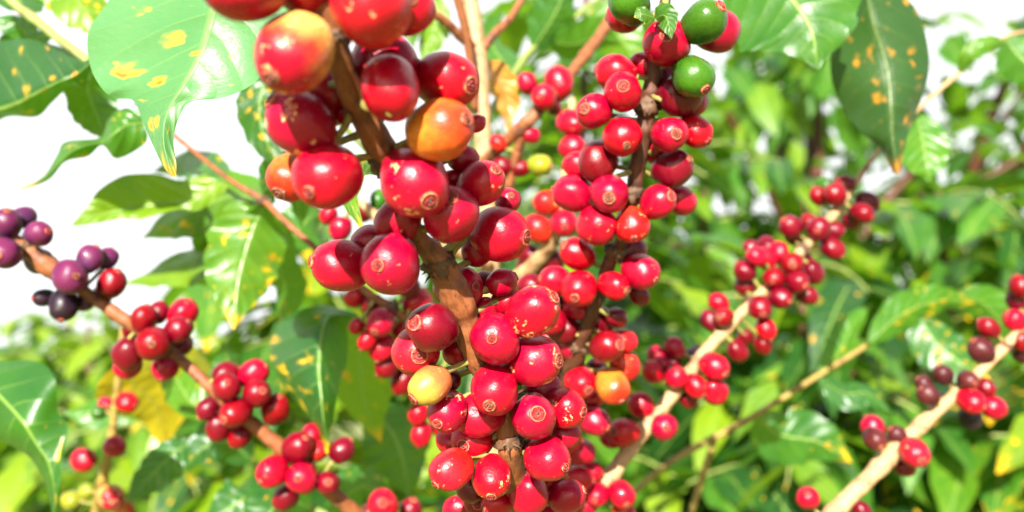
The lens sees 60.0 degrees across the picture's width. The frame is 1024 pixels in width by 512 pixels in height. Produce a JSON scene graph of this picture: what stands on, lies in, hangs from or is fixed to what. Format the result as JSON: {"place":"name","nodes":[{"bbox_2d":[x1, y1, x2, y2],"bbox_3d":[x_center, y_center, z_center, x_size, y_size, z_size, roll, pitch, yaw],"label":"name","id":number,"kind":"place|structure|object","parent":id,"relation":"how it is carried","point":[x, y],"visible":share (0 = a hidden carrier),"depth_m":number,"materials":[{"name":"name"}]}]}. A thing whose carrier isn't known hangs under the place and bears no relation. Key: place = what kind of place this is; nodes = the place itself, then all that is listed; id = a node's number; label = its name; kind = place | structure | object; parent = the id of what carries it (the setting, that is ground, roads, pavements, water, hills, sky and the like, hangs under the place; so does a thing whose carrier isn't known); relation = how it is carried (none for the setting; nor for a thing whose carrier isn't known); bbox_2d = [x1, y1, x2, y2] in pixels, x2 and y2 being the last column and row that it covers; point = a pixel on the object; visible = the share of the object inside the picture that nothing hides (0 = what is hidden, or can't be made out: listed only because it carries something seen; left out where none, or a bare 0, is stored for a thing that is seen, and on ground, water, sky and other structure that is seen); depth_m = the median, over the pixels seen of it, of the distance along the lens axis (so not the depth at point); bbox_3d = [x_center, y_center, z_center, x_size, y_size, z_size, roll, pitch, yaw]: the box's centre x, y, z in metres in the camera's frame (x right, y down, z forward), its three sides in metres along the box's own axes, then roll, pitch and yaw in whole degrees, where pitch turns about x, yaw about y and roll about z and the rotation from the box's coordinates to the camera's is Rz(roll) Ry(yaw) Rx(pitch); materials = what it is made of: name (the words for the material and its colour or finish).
{"place":"outdoors","nodes":[
{"label":"outdoors","id":0,"kind":"place"},
{"bbox_2d":[7,354,362,511],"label":"ground","id":1,"kind":"structure","parent":0,"point":[357,432],"depth_m":14.40,"materials":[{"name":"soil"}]},
{"bbox_2d":[0,360,67,511],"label":"leafy twig","id":2,"kind":"object","parent":1,"relation":"on","point":[33,426],"visible":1,"depth_m":0.43,"materials":[{"name":"green plant"}]},
{"bbox_2d":[0,306,136,511],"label":"coffee bush","id":3,"kind":"object","parent":1,"relation":"on","point":[40,329],"visible":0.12,"depth_m":4.52,"materials":[{"name":"green plant"}]},
{"bbox_2d":[0,0,147,189],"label":"leafy twig","id":4,"kind":"object","parent":1,"relation":"on","point":[39,74],"visible":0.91,"depth_m":0.44,"materials":[{"name":"green plant"}]},
{"bbox_2d":[0,324,206,511],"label":"coffee bush","id":5,"kind":"object","parent":1,"relation":"on","point":[76,357],"visible":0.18,"depth_m":2.79,"materials":[{"name":"green plant"}]},
{"bbox_2d":[0,421,241,511],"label":"coffee bush","id":6,"kind":"object","parent":1,"relation":"on","point":[19,475],"visible":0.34,"depth_m":1.55,"materials":[{"name":"green plant"}]},
{"bbox_2d":[60,327,209,511],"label":"fruiting branch","id":7,"kind":"object","parent":1,"relation":"on","point":[114,403],"visible":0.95,"depth_m":0.56,"materials":[{"name":"yellow plant"}]},
{"bbox_2d":[160,340,387,511],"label":"leafy twig","id":8,"kind":"object","parent":7,"relation":"attached to","point":[185,393],"visible":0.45,"depth_m":0.56,"materials":[{"name":"green plant"}]},
{"bbox_2d":[176,320,362,511],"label":"coffee bush","id":9,"kind":"object","parent":1,"relation":"on","point":[321,466],"visible":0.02,"depth_m":2.91,"materials":[{"name":"green plant"}]},
{"bbox_2d":[131,222,456,511],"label":"coffee bush","id":10,"kind":"object","parent":1,"relation":"on","point":[209,320],"visible":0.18,"depth_m":1.29,"materials":[{"name":"green plant"}]},
{"bbox_2d":[412,357,442,497],"bbox_3d":[-0.208,1.052,4.369,1.652,1.722,1.402,0,-6,0],"label":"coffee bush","id":11,"kind":"object","parent":1,"relation":"on","point":[415,494],"depth_m":4.53,"materials":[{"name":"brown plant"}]},
{"bbox_2d":[434,0,524,453],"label":"coffee plant","id":12,"kind":"object","parent":1,"relation":"on","point":[472,39],"visible":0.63,"depth_m":0.49,"materials":[{"name":"brown plant"}]},
{"bbox_2d":[87,0,287,176],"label":"leafy twig","id":13,"kind":"object","parent":12,"relation":"attached to","point":[145,56],"visible":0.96,"depth_m":0.29,"materials":[{"name":"green plant"}]},
{"bbox_2d":[0,206,422,511],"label":"fruiting branch","id":14,"kind":"object","parent":12,"relation":"attached to","point":[224,410],"visible":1,"depth_m":0.41,"materials":[{"name":"brown plant"}]},
{"bbox_2d":[72,102,464,496],"bbox_3d":[-0.126,0.031,0.508,0.230,0.245,0.213,1,-6,-9],"label":"fruiting branch","id":15,"kind":"object","parent":12,"relation":"attached to","point":[249,240],"visible":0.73,"depth_m":0.47,"materials":[{"name":"green plant"}]},
{"bbox_2d":[235,78,374,226],"bbox_3d":[-0.086,-0.047,0.409,0.111,0.105,0.212,-1,-6,9],"label":"leafy twig","id":16,"kind":"object","parent":12,"relation":"attached to","point":[250,101],"visible":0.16,"depth_m":0.44,"materials":[{"name":"green plant"}]},
{"bbox_2d":[204,0,586,511],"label":"fruiting branch","id":17,"kind":"object","parent":12,"relation":"attached to","point":[319,78],"visible":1,"depth_m":0.22,"materials":[{"name":"brown plant"}]},
{"bbox_2d":[319,188,491,268],"bbox_3d":[-0.052,-0.015,0.466,0.095,0.038,0.028,2,-6,-21],"label":"fruiting branch","id":18,"kind":"object","parent":12,"relation":"attached to","point":[340,227],"visible":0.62,"depth_m":0.45,"materials":[{"name":"brown bark"},{"name":"dark bark"}]},
{"bbox_2d":[404,0,452,59],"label":"leafy twig","id":19,"kind":"object","parent":12,"relation":"attached to","point":[434,35],"visible":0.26,"depth_m":0.57,"materials":[{"name":"green plant"}]},
{"bbox_2d":[489,127,552,188],"bbox_3d":[0.004,-0.045,0.477,0.034,0.051,0.024,-3,-7,26],"label":"fruiting branch","id":20,"kind":"object","parent":12,"relation":"attached to","point":[514,166],"visible":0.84,"depth_m":0.47,"materials":[{"name":"brown plant"}]},
{"bbox_2d":[484,98,591,297],"bbox_3d":[0.012,-0.025,0.466,0.032,0.101,0.085,4,-7,-33],"label":"fruiting branch","id":21,"kind":"object","parent":12,"relation":"attached to","point":[547,234],"visible":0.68,"depth_m":0.44,"materials":[{"name":"brown bark"},{"name":"dark bark"}]},
{"bbox_2d":[480,18,611,160],"bbox_3d":[0.041,-0.115,0.500,0.109,0.132,0.052,3,-7,-25],"label":"fruiting branch","id":22,"kind":"object","parent":12,"relation":"attached to","point":[552,90],"visible":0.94,"depth_m":0.47,"materials":[{"name":"brown plant"}]},
{"bbox_2d":[482,0,644,131],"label":"leafy twig","id":23,"kind":"object","parent":12,"relation":"attached to","point":[557,28],"visible":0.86,"depth_m":0.62,"materials":[{"name":"green plant"}]},
{"bbox_2d":[515,0,740,511],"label":"fruiting branch","id":24,"kind":"object","parent":12,"relation":"attached to","point":[673,75],"visible":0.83,"depth_m":0.33,"materials":[{"name":"brown plant"}]},
{"bbox_2d":[634,0,677,38],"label":"leafy twig","id":25,"kind":"object","parent":24,"relation":"attached to","point":[666,14],"visible":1,"depth_m":0.30,"materials":[{"name":"green plant"}]},
{"bbox_2d":[586,0,1023,511],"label":"fruiting branch","id":26,"kind":"object","parent":12,"relation":"attached to","point":[877,51],"visible":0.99,"depth_m":0.46,"materials":[{"name":"red plant"}]},
{"bbox_2d":[634,284,1010,511],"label":"leafy twig","id":27,"kind":"object","parent":12,"relation":"attached to","point":[791,436],"visible":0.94,"depth_m":0.66,"materials":[{"name":"green plant"}]},
{"bbox_2d":[796,274,1023,511],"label":"fruiting branch","id":28,"kind":"object","parent":12,"relation":"attached to","point":[903,452],"visible":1,"depth_m":0.47,"materials":[{"name":"red plant"}]},
{"bbox_2d":[343,66,774,318],"bbox_3d":[0.400,0.487,6.365,3.282,3.531,3.174,0,-6,0],"label":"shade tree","id":29,"kind":"object","parent":1,"relation":"on","point":[522,191],"visible":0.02,"depth_m":6.16,"materials":[{"name":"green plant"}]},
{"bbox_2d":[417,0,748,511],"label":"coffee bush","id":30,"kind":"object","parent":1,"relation":"on","point":[693,286],"visible":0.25,"depth_m":1.67,"materials":[{"name":"green plant"}]},
{"bbox_2d":[518,237,742,511],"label":"coffee bush","id":31,"kind":"object","parent":1,"relation":"on","point":[720,281],"visible":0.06,"depth_m":2.19,"materials":[{"name":"green plant"}]},
{"bbox_2d":[625,99,890,511],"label":"coffee bush","id":32,"kind":"object","parent":1,"relation":"on","point":[763,173],"visible":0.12,"depth_m":2.62,"materials":[{"name":"green plant"}]},
{"bbox_2d":[673,211,926,511],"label":"coffee bush","id":33,"kind":"object","parent":1,"relation":"on","point":[747,233],"visible":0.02,"depth_m":2.80,"materials":[{"name":"green plant"}]},
{"bbox_2d":[627,263,989,511],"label":"coffee bush","id":34,"kind":"object","parent":1,"relation":"on","point":[749,478],"visible":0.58,"depth_m":1.41,"materials":[{"name":"green plant"}]},
{"bbox_2d":[596,12,1023,452],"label":"shade tree","id":35,"kind":"object","parent":1,"relation":"on","point":[782,119],"visible":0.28,"depth_m":4.99,"materials":[{"name":"green plant"}]},
{"bbox_2d":[711,12,1023,395],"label":"shade tree","id":36,"kind":"object","parent":1,"relation":"on","point":[973,158],"visible":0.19,"depth_m":5.40,"materials":[{"name":"green plant"}]},
{"bbox_2d":[764,172,1023,511],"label":"coffee bush","id":37,"kind":"object","parent":1,"relation":"on","point":[925,231],"visible":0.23,"depth_m":1.86,"materials":[{"name":"green plant"}]},
{"bbox_2d":[821,359,1023,511],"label":"coffee bush","id":38,"kind":"object","parent":1,"relation":"on","point":[996,479],"visible":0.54,"depth_m":1.35,"materials":[{"name":"green plant"}]},
{"bbox_2d":[872,220,1023,500],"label":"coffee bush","id":39,"kind":"object","parent":1,"relation":"on","point":[1012,222],"depth_m":2.85,"materials":[{"name":"green plant"}]},
{"bbox_2d":[0,0,1023,348],"label":"sky","id":40,"kind":"structure","parent":0,"point":[29,146],"materials":[{"name":"white"}]}
]}

